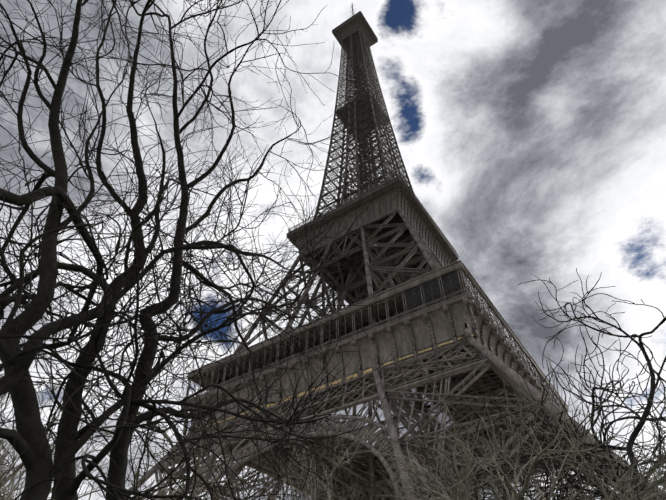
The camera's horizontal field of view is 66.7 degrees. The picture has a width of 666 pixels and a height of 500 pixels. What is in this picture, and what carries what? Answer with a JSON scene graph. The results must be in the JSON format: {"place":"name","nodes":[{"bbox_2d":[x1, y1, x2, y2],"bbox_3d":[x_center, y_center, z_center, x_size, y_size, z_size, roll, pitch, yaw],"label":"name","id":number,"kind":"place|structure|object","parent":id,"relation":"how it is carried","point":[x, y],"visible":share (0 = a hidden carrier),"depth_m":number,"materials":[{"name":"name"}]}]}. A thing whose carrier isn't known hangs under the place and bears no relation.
{"place":"outdoors","nodes":[
{"label":"outdoors","id":0,"kind":"place"},
{"bbox_2d":[0,0,665,499],"label":"sky","id":1,"kind":"structure","parent":0,"point":[532,133],"materials":[{"name":"white"}]},
{"label":"ground","id":2,"kind":"structure","parent":0,"visible":0},
{"bbox_2d":[125,29,665,499],"bbox_3d":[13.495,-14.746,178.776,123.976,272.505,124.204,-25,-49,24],"label":"tower lattice legs","id":3,"kind":"object","parent":2,"relation":"on","point":[367,465],"visible":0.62,"depth_m":113.70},
{"bbox_2d":[187,14,567,499],"bbox_3d":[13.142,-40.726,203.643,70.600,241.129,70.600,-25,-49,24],"label":"tower panels","id":4,"kind":"object","parent":3,"relation":"attached to","point":[439,320],"visible":0.29,"depth_m":109.75,"materials":[{"name":"metal"}]},
{"bbox_2d":[216,13,448,388],"bbox_3d":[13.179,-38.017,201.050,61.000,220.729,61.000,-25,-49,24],"label":"dark tower glass","id":5,"kind":"object","parent":4,"relation":"attached to","point":[325,340],"depth_m":107.35,"materials":[{"name":"black glass"}]},
{"bbox_2d":[181,298,547,420],"bbox_3d":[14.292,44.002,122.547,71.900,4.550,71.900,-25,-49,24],"label":"tower console scrolls","id":6,"kind":"object","parent":4,"relation":"attached to","point":[465,301],"visible":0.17,"depth_m":97.48,"materials":[{"name":"metal"}]},
{"bbox_2d":[183,3,572,499],"bbox_3d":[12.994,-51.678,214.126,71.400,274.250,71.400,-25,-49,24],"label":"tower trim","id":7,"kind":"structure","parent":4,"relation":"attached to","point":[439,273],"depth_m":104.36,"materials":[{"name":"metal"}]},
{"bbox_2d":[405,270,564,410],"bbox_3d":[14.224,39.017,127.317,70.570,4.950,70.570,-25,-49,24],"label":"tower safety wires","id":8,"kind":"object","parent":7,"relation":"attached to","point":[511,340],"visible":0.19,"depth_m":98.83,"materials":[{"name":"grey metal"}]},
{"bbox_2d":[137,30,652,499],"bbox_3d":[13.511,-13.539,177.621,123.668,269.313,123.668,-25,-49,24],"label":"tower lattice","id":9,"kind":"object","parent":3,"relation":"attached to","point":[395,268],"visible":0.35,"depth_m":113.97,"materials":[{"name":"paint"}]},
{"bbox_2d":[296,176,546,392],"bbox_3d":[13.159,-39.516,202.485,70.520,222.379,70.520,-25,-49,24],"label":"railing","id":10,"kind":"object","parent":3,"relation":"attached to","point":[433,280],"visible":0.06,"depth_m":96.88,"materials":[{"name":"black metal"}]},
{"label":"garden lawn","id":11,"kind":"structure","parent":0,"visible":0},
{"bbox_2d":[0,382,133,499],"bbox_3d":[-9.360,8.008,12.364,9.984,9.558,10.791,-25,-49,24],"label":"pale tree","id":12,"kind":"object","parent":11,"relation":"on","point":[16,468],"visible":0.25,"depth_m":12.62,"materials":[{"name":"grey plant"}]},
{"bbox_2d":[0,339,309,499],"bbox_3d":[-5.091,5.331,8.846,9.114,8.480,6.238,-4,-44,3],"label":"pale tree","id":13,"kind":"object","parent":11,"relation":"on","point":[12,476],"visible":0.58,"depth_m":9.57,"materials":[{"name":"grey plant"}]},
{"bbox_2d":[0,0,392,499],"bbox_3d":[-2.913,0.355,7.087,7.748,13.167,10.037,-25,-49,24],"label":"tree","id":14,"kind":"object","parent":11,"relation":"on","point":[28,441],"visible":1,"depth_m":6.59,"materials":[{"name":"black plant"}]},
{"bbox_2d":[139,418,415,499],"bbox_3d":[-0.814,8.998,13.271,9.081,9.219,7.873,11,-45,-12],"label":"pale tree","id":15,"kind":"object","parent":11,"relation":"on","point":[327,493],"visible":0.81,"depth_m":14.42,"materials":[{"name":"grey plant"}]},
{"bbox_2d":[293,357,665,499],"bbox_3d":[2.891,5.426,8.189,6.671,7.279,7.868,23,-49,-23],"label":"pale tree","id":16,"kind":"object","parent":11,"relation":"on","point":[460,480],"visible":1,"depth_m":8.27,"materials":[{"name":"grey plant"}]},
{"bbox_2d":[373,268,665,499],"bbox_3d":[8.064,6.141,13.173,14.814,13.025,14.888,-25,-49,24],"label":"dark tree","id":17,"kind":"object","parent":11,"relation":"on","point":[630,452],"visible":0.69,"depth_m":13.99,"materials":[{"name":"black plant"}]},
{"bbox_2d":[564,434,665,499],"bbox_3d":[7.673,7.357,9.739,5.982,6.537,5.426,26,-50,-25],"label":"pale tree","id":18,"kind":"object","parent":11,"relation":"on","point":[663,496],"visible":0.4,"depth_m":10.72,"materials":[{"name":"grey plant"}]}
]}

